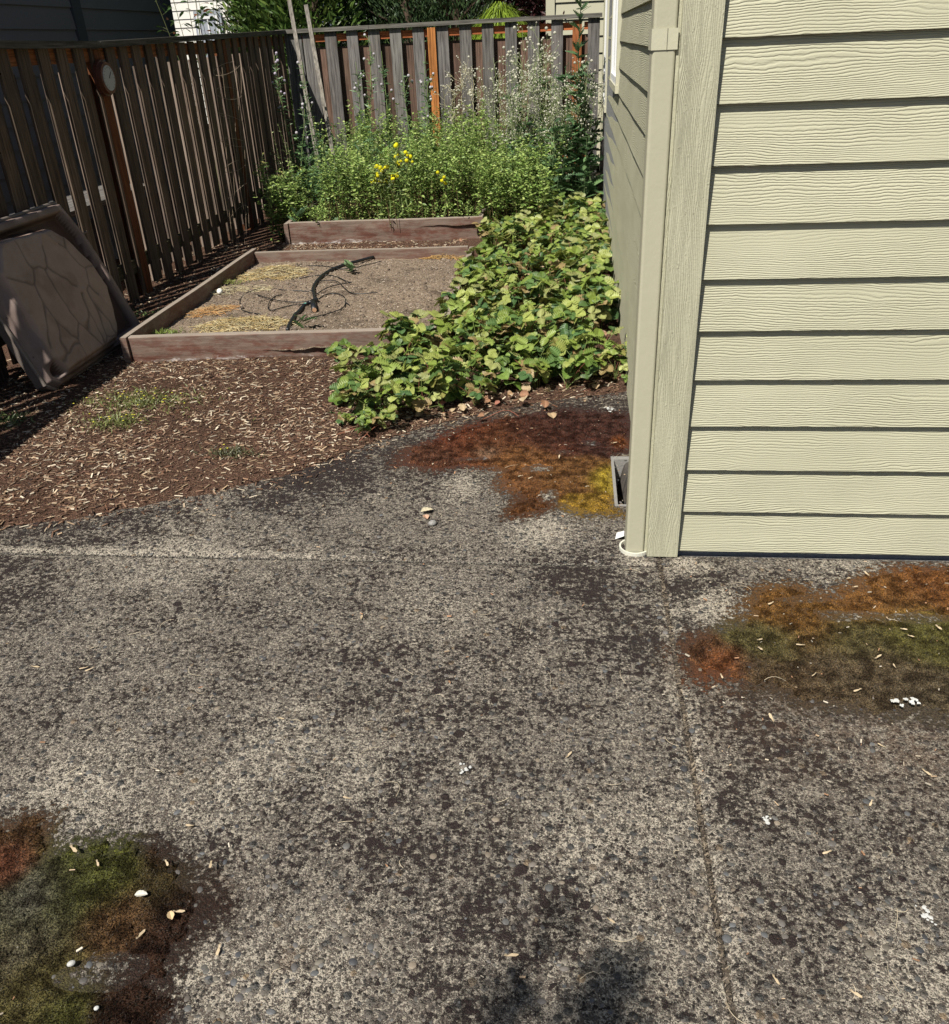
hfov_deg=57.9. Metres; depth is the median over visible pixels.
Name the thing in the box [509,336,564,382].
strawberry plant
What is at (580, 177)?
sow thistle
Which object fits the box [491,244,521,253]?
strawberry plant
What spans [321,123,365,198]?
mint weed
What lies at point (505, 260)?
strawberry plant
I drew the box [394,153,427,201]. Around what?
mint weed
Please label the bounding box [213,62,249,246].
wire cage
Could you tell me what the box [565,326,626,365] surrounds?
strawberry plant
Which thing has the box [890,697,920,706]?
white splash
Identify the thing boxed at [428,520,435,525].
stone
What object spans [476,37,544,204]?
seeding weed
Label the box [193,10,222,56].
window
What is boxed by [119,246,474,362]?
raised bed
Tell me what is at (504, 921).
pebbles
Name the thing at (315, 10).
conifer
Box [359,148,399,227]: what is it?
mint weed
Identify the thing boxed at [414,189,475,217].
weed
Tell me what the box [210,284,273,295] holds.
straw pile
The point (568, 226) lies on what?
strawberry plant
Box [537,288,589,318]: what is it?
strawberry plant
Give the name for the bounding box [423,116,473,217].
mint weed
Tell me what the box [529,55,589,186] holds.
seeding weed
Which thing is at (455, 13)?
shrub
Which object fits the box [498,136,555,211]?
mint weed
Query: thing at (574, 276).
strawberry plant
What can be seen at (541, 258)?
strawberry plant
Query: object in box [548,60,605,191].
seeding weed
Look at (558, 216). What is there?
strawberry plant
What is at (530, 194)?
mint weed
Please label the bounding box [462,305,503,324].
strawberry plant
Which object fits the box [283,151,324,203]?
mint weed
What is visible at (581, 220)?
strawberry plant
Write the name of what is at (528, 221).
strawberry plant
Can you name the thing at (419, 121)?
mint weed
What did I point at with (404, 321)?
strawberry plant
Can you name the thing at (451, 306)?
strawberry plant
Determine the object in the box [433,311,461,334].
strawberry plant
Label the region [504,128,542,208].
mint weed
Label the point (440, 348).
strawberry plant
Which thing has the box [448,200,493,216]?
weed
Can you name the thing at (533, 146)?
sow thistle
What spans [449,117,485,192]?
mint weed
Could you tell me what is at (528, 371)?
strawberry plant
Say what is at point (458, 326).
strawberry plant
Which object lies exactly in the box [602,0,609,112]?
window
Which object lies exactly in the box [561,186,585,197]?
weed
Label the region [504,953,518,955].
maple seed
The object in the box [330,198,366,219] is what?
weed
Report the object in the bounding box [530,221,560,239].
strawberry plant
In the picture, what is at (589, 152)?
sow thistle
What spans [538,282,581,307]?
strawberry plant
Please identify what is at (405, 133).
mint weed
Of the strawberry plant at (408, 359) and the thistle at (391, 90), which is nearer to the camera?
the strawberry plant at (408, 359)
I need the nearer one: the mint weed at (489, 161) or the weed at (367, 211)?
the weed at (367, 211)
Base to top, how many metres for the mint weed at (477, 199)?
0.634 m
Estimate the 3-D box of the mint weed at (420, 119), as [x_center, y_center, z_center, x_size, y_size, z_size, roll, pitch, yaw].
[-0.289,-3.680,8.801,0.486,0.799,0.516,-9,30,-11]
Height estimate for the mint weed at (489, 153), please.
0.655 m
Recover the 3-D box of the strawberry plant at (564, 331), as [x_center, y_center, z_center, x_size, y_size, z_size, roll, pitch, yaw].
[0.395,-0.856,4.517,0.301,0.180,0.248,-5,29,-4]
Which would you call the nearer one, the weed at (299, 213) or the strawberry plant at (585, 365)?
the strawberry plant at (585, 365)
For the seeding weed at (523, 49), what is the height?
1.658 m
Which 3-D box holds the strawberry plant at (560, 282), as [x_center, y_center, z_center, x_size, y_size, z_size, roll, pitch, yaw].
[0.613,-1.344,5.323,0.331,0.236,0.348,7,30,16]
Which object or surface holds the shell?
on the moss at (55, 914)
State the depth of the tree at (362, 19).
12.98 m
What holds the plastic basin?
on the soil at (258, 234)
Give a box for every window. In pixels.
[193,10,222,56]
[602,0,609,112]
[609,0,621,93]
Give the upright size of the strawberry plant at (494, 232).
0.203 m
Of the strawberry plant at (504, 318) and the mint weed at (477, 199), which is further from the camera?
the mint weed at (477, 199)
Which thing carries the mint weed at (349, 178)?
on the bed soil at (475, 205)
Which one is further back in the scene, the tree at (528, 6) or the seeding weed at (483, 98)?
the tree at (528, 6)
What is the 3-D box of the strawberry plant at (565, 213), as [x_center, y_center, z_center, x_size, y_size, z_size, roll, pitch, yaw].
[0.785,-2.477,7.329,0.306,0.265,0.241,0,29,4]
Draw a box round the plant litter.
[0,400,948,1023]
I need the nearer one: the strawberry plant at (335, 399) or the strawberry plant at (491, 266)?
the strawberry plant at (335, 399)
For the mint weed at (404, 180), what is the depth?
8.41 m
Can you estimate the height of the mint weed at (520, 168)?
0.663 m
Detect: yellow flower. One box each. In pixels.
[369,163,389,218]
[374,165,398,218]
[377,174,390,217]
[388,142,407,218]
[388,172,404,218]
[398,150,415,217]
[436,171,452,216]
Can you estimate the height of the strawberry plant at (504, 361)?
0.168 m
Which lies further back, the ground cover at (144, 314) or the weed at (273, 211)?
the weed at (273, 211)
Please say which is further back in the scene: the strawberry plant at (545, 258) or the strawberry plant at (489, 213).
the strawberry plant at (489, 213)
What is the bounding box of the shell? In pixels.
[135,890,146,896]
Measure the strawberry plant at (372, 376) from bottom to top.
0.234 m
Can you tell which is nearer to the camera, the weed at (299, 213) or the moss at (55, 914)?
the moss at (55, 914)
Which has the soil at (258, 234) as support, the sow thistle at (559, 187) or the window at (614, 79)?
the sow thistle at (559, 187)
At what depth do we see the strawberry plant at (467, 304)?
5.09 m
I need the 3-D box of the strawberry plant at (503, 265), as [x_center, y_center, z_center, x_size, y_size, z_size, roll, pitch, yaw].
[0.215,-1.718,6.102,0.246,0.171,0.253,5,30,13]
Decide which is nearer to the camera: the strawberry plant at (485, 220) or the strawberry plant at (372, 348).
the strawberry plant at (372, 348)
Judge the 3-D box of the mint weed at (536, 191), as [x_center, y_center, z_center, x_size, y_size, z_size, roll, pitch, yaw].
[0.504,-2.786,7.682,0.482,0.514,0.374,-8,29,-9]
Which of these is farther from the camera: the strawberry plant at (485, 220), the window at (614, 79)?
the strawberry plant at (485, 220)
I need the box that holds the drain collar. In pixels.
[619,539,646,556]
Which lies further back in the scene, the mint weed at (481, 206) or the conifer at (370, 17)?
the conifer at (370, 17)
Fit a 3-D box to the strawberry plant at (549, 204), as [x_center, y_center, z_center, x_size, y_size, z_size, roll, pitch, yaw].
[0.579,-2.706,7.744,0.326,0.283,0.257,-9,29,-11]
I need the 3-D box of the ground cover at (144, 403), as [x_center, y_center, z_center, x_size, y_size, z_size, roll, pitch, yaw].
[-1.590,-0.560,4.290,1.192,0.045,0.501,1,29,6]
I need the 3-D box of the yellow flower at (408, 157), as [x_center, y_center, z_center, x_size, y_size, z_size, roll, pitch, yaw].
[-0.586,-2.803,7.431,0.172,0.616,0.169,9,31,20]
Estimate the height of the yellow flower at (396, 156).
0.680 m
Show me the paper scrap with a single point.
(619, 534)
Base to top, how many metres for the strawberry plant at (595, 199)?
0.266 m
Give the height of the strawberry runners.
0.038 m
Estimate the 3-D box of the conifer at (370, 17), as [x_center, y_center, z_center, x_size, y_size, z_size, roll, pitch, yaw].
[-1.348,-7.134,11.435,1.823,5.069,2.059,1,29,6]
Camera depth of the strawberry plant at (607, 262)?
6.03 m
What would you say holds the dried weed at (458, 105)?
on the soil at (258, 234)
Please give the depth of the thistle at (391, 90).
8.42 m
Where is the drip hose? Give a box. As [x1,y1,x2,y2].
[239,256,381,330]
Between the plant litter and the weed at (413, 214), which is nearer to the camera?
the plant litter
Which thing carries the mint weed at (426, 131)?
on the bed soil at (475, 205)
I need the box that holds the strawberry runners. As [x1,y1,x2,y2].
[336,387,517,441]
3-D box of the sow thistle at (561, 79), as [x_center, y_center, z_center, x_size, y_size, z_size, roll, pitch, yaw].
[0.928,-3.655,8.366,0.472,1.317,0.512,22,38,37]
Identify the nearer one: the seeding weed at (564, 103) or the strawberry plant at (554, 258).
the strawberry plant at (554, 258)
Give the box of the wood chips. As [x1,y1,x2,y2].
[0,238,620,540]
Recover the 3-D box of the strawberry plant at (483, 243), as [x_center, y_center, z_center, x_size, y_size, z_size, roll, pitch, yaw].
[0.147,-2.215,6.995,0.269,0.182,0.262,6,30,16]
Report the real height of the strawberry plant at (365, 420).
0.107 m
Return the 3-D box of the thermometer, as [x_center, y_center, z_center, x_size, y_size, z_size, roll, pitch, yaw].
[-2.415,-2.840,5.614,0.054,0.216,0.216,1,29,6]
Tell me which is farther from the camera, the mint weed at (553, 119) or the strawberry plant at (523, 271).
the mint weed at (553, 119)
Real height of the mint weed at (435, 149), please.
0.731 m
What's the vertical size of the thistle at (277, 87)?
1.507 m
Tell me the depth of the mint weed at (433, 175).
7.70 m
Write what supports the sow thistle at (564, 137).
on the soil at (258, 234)
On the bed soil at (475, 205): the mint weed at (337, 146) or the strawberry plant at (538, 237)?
the mint weed at (337, 146)
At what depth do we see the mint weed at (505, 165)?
7.58 m
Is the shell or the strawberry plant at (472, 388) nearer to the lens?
the shell
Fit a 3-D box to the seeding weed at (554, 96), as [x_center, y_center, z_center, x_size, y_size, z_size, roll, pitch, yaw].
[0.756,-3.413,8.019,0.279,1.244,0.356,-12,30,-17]
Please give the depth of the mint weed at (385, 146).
8.28 m
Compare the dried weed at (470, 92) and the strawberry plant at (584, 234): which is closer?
the strawberry plant at (584, 234)
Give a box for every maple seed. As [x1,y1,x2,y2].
[216,943,220,955]
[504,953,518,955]
[849,989,861,997]
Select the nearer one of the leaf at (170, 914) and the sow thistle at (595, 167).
the leaf at (170, 914)
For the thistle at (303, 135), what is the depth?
8.31 m
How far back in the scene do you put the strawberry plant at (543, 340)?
4.53 m
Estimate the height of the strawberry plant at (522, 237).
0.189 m
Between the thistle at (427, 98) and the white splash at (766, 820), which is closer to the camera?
the white splash at (766, 820)
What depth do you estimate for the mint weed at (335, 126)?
9.05 m
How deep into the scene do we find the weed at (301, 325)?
5.05 m
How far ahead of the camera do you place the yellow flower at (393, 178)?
7.42 m
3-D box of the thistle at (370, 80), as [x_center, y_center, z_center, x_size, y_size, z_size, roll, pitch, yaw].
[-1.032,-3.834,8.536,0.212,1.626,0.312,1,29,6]
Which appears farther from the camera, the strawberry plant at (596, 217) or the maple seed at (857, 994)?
the strawberry plant at (596, 217)
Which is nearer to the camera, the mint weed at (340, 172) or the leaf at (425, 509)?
the leaf at (425, 509)
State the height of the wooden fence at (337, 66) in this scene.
1.828 m
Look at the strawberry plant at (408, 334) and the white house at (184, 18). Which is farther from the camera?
the white house at (184, 18)
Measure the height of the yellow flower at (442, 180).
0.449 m
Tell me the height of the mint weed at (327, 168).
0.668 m
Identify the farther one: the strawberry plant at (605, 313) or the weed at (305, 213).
the weed at (305, 213)
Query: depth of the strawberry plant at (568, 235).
6.61 m
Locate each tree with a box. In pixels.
[279,2,451,44]
[372,0,545,43]
[424,0,564,39]
[494,0,545,34]
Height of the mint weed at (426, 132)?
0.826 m
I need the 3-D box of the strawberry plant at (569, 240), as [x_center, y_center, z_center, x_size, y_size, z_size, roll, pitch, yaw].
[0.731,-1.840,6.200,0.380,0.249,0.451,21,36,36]
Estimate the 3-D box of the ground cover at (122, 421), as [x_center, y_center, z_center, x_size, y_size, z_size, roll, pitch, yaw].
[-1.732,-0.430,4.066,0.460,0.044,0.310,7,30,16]
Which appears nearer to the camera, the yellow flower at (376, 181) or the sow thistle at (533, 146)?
the yellow flower at (376, 181)
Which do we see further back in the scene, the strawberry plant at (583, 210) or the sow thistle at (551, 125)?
the sow thistle at (551, 125)
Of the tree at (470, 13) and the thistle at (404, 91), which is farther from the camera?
the tree at (470, 13)
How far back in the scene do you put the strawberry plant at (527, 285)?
5.13 m
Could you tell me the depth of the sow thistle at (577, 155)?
8.28 m
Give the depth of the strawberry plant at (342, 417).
3.91 m
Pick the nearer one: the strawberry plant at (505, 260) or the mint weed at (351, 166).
the strawberry plant at (505, 260)
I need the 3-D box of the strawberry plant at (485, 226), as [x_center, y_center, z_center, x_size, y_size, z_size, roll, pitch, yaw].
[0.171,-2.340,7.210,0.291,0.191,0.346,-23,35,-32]
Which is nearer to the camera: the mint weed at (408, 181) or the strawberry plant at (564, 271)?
the strawberry plant at (564, 271)
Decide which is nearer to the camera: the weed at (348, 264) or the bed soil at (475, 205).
the weed at (348, 264)
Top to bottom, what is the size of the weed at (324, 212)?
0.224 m
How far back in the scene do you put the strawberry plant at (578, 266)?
5.84 m
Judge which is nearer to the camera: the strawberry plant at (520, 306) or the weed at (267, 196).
the strawberry plant at (520, 306)
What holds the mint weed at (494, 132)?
on the soil at (258, 234)
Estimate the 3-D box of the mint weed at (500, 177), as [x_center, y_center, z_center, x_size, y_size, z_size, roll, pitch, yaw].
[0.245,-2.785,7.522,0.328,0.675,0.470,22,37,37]
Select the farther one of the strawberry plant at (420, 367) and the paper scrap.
the strawberry plant at (420, 367)
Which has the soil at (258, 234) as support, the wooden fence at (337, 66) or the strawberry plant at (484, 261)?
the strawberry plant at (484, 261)
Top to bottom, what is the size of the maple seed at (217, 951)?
0.003 m
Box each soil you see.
[0,186,626,559]
[3,554,735,1023]
[163,257,462,350]
[306,191,485,225]
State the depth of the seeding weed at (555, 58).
8.19 m
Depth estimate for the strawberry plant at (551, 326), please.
4.59 m
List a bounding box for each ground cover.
[0,409,37,429]
[43,382,254,419]
[62,409,167,435]
[133,308,153,319]
[151,326,191,334]
[193,443,264,460]
[197,277,249,285]
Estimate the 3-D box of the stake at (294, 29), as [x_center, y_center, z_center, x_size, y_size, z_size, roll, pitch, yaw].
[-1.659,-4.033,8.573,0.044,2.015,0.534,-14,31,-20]
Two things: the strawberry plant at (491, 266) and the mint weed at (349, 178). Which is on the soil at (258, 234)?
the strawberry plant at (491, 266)
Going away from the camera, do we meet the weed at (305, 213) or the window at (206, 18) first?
the weed at (305, 213)
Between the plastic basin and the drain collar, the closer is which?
the drain collar
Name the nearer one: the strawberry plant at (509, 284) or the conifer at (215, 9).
the strawberry plant at (509, 284)
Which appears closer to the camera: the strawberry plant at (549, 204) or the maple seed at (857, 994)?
the maple seed at (857, 994)
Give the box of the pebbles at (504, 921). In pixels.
[4,403,948,1023]
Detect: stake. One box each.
[287,0,323,190]
[304,4,340,200]
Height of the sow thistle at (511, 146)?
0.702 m
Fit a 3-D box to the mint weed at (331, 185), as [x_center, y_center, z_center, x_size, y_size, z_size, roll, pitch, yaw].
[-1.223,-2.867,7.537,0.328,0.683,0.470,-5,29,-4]
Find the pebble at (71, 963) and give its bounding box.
[67,960,75,966]
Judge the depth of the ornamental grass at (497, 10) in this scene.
9.94 m
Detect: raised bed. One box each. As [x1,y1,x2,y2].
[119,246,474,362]
[284,187,495,244]
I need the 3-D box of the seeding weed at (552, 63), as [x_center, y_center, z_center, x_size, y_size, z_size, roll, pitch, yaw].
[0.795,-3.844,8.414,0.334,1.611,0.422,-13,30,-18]
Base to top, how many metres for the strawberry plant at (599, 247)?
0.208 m
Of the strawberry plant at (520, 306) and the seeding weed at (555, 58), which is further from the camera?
the seeding weed at (555, 58)
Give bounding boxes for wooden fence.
[0,30,299,382]
[283,13,601,190]
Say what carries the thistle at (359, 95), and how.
on the soil at (258, 234)
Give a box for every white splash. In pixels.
[459,762,470,773]
[762,816,770,824]
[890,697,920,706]
[915,905,936,924]
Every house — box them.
[0,0,198,223]
[170,0,330,120]
[546,0,603,163]
[599,0,948,560]
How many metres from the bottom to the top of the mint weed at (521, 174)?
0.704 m
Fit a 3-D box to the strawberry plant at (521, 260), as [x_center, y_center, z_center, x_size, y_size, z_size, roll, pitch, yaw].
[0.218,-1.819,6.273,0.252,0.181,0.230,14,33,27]
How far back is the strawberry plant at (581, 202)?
7.53 m
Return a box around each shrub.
[339,0,465,44]
[385,0,518,43]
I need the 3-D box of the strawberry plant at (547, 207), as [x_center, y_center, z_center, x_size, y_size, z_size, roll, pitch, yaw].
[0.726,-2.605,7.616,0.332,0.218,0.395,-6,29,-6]
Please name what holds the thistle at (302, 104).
on the soil at (258, 234)
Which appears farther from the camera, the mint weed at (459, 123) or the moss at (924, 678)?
the mint weed at (459, 123)
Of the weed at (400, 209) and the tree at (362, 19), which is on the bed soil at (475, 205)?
the weed at (400, 209)
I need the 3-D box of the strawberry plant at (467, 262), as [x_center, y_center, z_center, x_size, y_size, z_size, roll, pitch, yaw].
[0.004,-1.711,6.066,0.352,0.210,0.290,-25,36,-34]
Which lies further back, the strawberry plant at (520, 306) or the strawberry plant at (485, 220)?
the strawberry plant at (485, 220)
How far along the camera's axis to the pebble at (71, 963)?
1.66 m
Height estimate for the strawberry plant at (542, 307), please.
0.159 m
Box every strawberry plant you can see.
[325,338,365,370]
[327,410,353,424]
[328,368,378,405]
[329,348,403,391]
[329,371,387,417]
[336,378,416,421]
[349,414,379,433]
[359,358,423,396]
[360,341,404,364]
[362,404,398,428]
[371,347,438,386]
[372,350,412,375]
[374,310,418,347]
[377,335,433,357]
[381,337,431,372]
[389,309,453,354]
[389,372,451,412]
[409,345,462,370]
[411,361,457,391]
[412,351,469,403]
[421,312,485,341]
[421,335,461,353]
[425,330,473,361]
[425,359,467,401]
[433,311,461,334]
[434,276,491,308]
[438,300,478,330]
[439,341,497,379]
[440,293,487,313]
[449,376,497,404]
[450,316,511,359]
[452,337,511,368]
[453,262,494,290]
[454,255,501,276]
[462,255,500,265]
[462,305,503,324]
[464,262,497,285]
[464,315,511,343]
[465,244,501,261]
[467,289,510,314]
[467,357,522,389]
[468,282,517,312]
[469,272,510,303]
[471,250,519,281]
[472,216,497,236]
[473,266,516,288]
[474,329,537,366]
[475,221,503,243]
[475,228,501,249]
[475,304,513,323]
[477,213,501,221]
[477,316,507,351]
[486,204,513,219]
[486,306,551,352]
[488,220,512,247]
[488,300,539,316]
[489,277,524,297]
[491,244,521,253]
[493,229,550,254]
[495,221,527,245]
[495,222,533,245]
[495,351,532,374]
[497,213,526,224]
[497,241,508,251]
[498,248,527,262]
[498,252,523,262]
[498,256,544,279]
[499,294,540,314]
[502,261,521,273]
[502,283,544,311]
[503,351,557,387]
[509,314,557,346]
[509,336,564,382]
[513,216,544,241]
[513,251,545,275]
[514,231,546,255]
[514,245,547,267]
[515,271,558,308]
[517,224,549,247]
[520,209,549,229]
[521,322,572,357]
[523,218,545,239]
[524,249,550,270]
[524,328,572,358]
[525,195,557,212]
[528,209,550,217]
[529,242,567,255]
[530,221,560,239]
[530,253,572,275]
[532,265,560,282]
[533,308,559,331]
[534,306,551,321]
[535,233,570,252]
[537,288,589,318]
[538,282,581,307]
[538,318,593,344]
[542,268,591,298]
[543,205,571,219]
[543,213,562,228]
[544,244,611,271]
[545,303,600,328]
[546,192,573,205]
[547,229,587,243]
[547,333,603,378]
[548,204,595,224]
[548,353,600,389]
[549,205,583,227]
[549,213,593,232]
[549,325,599,354]
[550,216,591,239]
[551,236,598,261]
[551,240,589,247]
[551,275,596,296]
[556,307,599,330]
[558,273,595,286]
[561,265,588,273]
[561,269,618,304]
[562,253,604,275]
[563,195,592,209]
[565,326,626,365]
[566,216,608,240]
[567,275,619,323]
[569,229,604,244]
[570,232,611,257]
[572,245,612,275]
[573,201,605,223]
[574,192,605,213]
[575,259,613,279]
[577,276,615,299]
[578,287,620,328]
[581,243,611,259]
[587,213,606,229]
[588,230,608,239]
[594,345,627,381]
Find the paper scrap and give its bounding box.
[615,531,623,538]
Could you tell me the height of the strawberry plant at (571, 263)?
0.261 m
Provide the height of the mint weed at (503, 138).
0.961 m
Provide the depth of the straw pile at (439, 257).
6.66 m
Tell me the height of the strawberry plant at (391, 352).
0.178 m
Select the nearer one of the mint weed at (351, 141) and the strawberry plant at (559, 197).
the strawberry plant at (559, 197)
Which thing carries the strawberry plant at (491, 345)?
on the soil at (258, 234)
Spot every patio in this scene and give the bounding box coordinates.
[0,391,658,567]
[0,555,729,1023]
[660,556,948,1023]
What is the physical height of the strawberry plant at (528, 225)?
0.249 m
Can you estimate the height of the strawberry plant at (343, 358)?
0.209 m
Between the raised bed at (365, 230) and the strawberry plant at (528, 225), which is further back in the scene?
the raised bed at (365, 230)
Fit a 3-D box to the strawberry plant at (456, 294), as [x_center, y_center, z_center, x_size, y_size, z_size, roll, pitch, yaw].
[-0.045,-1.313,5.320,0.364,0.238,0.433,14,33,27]
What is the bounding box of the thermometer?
[93,60,115,96]
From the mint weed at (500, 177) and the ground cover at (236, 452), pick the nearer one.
the ground cover at (236, 452)
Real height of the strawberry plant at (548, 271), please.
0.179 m
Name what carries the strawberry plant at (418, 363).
on the soil at (258, 234)
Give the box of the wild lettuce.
[563,0,595,196]
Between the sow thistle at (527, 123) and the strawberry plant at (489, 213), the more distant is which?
the sow thistle at (527, 123)
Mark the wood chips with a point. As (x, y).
(91, 484)
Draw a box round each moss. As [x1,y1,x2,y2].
[0,816,202,1023]
[408,409,628,515]
[687,565,948,714]
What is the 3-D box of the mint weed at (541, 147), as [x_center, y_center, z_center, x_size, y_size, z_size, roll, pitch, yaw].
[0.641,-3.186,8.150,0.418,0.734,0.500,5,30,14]
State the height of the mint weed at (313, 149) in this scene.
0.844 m
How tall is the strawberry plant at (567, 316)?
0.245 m
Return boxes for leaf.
[167,911,173,918]
[421,507,432,511]
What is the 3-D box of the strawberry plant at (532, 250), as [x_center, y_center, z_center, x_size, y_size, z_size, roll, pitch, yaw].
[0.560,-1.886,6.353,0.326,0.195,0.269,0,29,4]
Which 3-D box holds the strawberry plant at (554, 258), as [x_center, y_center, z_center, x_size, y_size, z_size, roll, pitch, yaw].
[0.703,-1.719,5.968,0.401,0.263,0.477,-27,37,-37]
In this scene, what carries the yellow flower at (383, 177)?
on the bed soil at (475, 205)
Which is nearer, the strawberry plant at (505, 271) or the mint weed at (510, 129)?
the strawberry plant at (505, 271)
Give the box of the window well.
[611,456,628,506]
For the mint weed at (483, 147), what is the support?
on the bed soil at (475, 205)
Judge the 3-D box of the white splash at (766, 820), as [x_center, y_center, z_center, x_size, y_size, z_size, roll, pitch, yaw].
[0.652,0.683,1.904,0.020,0.002,0.023,-10,30,-13]
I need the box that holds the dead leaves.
[406,238,613,419]
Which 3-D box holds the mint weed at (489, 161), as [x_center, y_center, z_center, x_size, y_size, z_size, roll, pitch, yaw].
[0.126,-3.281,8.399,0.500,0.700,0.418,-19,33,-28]
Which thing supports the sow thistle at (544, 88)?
on the soil at (258, 234)
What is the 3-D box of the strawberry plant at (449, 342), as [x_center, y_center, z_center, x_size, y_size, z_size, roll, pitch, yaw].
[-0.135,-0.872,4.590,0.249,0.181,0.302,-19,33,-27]
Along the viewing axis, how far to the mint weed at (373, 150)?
8.18 m
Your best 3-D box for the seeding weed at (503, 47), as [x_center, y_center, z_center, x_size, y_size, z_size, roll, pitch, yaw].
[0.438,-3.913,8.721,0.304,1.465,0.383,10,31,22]
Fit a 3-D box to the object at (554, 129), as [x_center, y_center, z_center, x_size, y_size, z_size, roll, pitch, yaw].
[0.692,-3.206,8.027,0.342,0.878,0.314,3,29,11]
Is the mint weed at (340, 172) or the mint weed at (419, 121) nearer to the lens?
the mint weed at (340, 172)
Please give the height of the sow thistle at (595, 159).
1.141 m
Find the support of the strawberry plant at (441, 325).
on the soil at (258, 234)
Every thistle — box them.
[271,52,303,200]
[294,107,310,205]
[296,61,328,189]
[350,62,365,202]
[359,33,378,195]
[378,51,394,155]
[399,68,416,195]
[419,50,433,195]
[422,72,435,195]
[501,84,532,160]
[506,140,518,210]
[512,115,533,171]
[523,140,540,214]
[527,68,566,181]
[535,124,558,192]
[536,93,567,195]
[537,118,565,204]
[549,117,578,204]
[552,165,561,203]
[553,63,593,184]
[555,97,579,190]
[560,103,592,204]
[565,60,603,193]
[569,83,604,205]
[572,141,595,203]
[574,101,602,198]
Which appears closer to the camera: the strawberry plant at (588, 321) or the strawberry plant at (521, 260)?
the strawberry plant at (588, 321)
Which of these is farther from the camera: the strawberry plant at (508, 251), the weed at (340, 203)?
the weed at (340, 203)
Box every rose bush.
[155,0,233,198]
[193,0,244,56]
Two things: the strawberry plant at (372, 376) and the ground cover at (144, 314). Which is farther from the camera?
the ground cover at (144, 314)
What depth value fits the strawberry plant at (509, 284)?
5.46 m
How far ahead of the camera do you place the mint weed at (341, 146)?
8.18 m
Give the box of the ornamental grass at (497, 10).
[471,1,539,39]
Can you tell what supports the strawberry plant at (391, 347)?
on the soil at (258, 234)
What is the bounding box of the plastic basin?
[0,201,139,390]
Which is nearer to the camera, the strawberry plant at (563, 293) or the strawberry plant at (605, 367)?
the strawberry plant at (605, 367)
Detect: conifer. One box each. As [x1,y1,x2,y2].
[211,0,299,157]
[213,0,324,159]
[248,0,387,160]
[322,0,429,45]
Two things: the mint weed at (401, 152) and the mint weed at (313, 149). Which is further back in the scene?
the mint weed at (313, 149)
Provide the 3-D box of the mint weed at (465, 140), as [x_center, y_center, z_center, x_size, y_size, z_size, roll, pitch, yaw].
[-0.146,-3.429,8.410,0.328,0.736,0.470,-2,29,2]
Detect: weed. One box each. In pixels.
[252,153,284,239]
[252,169,302,242]
[256,158,306,233]
[257,171,278,217]
[266,170,293,236]
[268,125,323,212]
[272,167,327,221]
[282,201,324,221]
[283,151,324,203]
[286,135,327,203]
[287,205,307,221]
[291,158,341,218]
[292,313,316,327]
[295,148,356,219]
[296,123,344,194]
[301,200,346,220]
[303,201,346,221]
[304,133,364,201]
[304,143,342,201]
[313,116,354,178]
[313,162,358,214]
[314,145,351,220]
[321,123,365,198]
[323,136,370,207]
[325,119,356,207]
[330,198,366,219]
[331,200,351,219]
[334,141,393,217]
[334,143,392,219]
[334,153,360,196]
[337,105,382,191]
[338,119,389,199]
[340,127,368,172]
[343,259,355,271]
[344,141,380,201]
[348,101,401,173]
[352,149,399,209]
[355,128,409,207]
[355,202,384,218]
[358,128,388,208]
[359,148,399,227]
[363,127,417,203]
[366,191,421,217]
[371,154,422,217]
[372,123,418,192]
[373,103,404,196]
[377,120,424,191]
[384,192,431,218]
[387,130,449,210]
[391,128,442,217]
[392,155,423,201]
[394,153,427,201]
[400,107,433,194]
[403,111,459,192]
[403,129,445,217]
[410,118,445,182]
[414,146,455,205]
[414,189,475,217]
[416,111,439,169]
[417,111,461,163]
[420,124,459,197]
[420,136,467,213]
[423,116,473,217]
[428,110,465,190]
[431,145,485,215]
[432,73,471,161]
[436,99,486,193]
[440,156,478,212]
[444,120,474,202]
[445,55,491,182]
[448,103,484,181]
[448,137,507,213]
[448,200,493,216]
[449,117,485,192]
[451,103,488,179]
[460,104,502,206]
[461,149,523,214]
[465,150,507,221]
[468,124,506,196]
[468,137,513,200]
[469,66,506,202]
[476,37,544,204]
[478,152,529,222]
[484,136,526,217]
[486,116,506,182]
[492,107,536,205]
[492,112,538,165]
[493,56,538,178]
[493,144,543,204]
[496,46,530,197]
[496,144,537,212]
[498,46,532,142]
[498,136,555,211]
[504,113,560,170]
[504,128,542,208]
[505,169,559,211]
[506,22,558,141]
[508,154,561,215]
[513,36,551,144]
[520,126,567,186]
[521,55,559,193]
[522,132,565,196]
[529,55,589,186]
[530,55,565,191]
[536,93,564,168]
[538,90,576,182]
[540,26,571,183]
[540,64,587,173]
[540,73,569,195]
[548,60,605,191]
[559,57,601,191]
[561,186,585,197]
[571,69,597,196]
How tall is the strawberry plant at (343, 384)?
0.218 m
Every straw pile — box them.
[181,304,239,317]
[188,313,298,332]
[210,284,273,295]
[233,263,312,281]
[419,254,462,260]
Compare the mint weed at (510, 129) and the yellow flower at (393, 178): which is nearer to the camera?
the yellow flower at (393, 178)
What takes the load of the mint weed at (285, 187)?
on the soil at (258, 234)

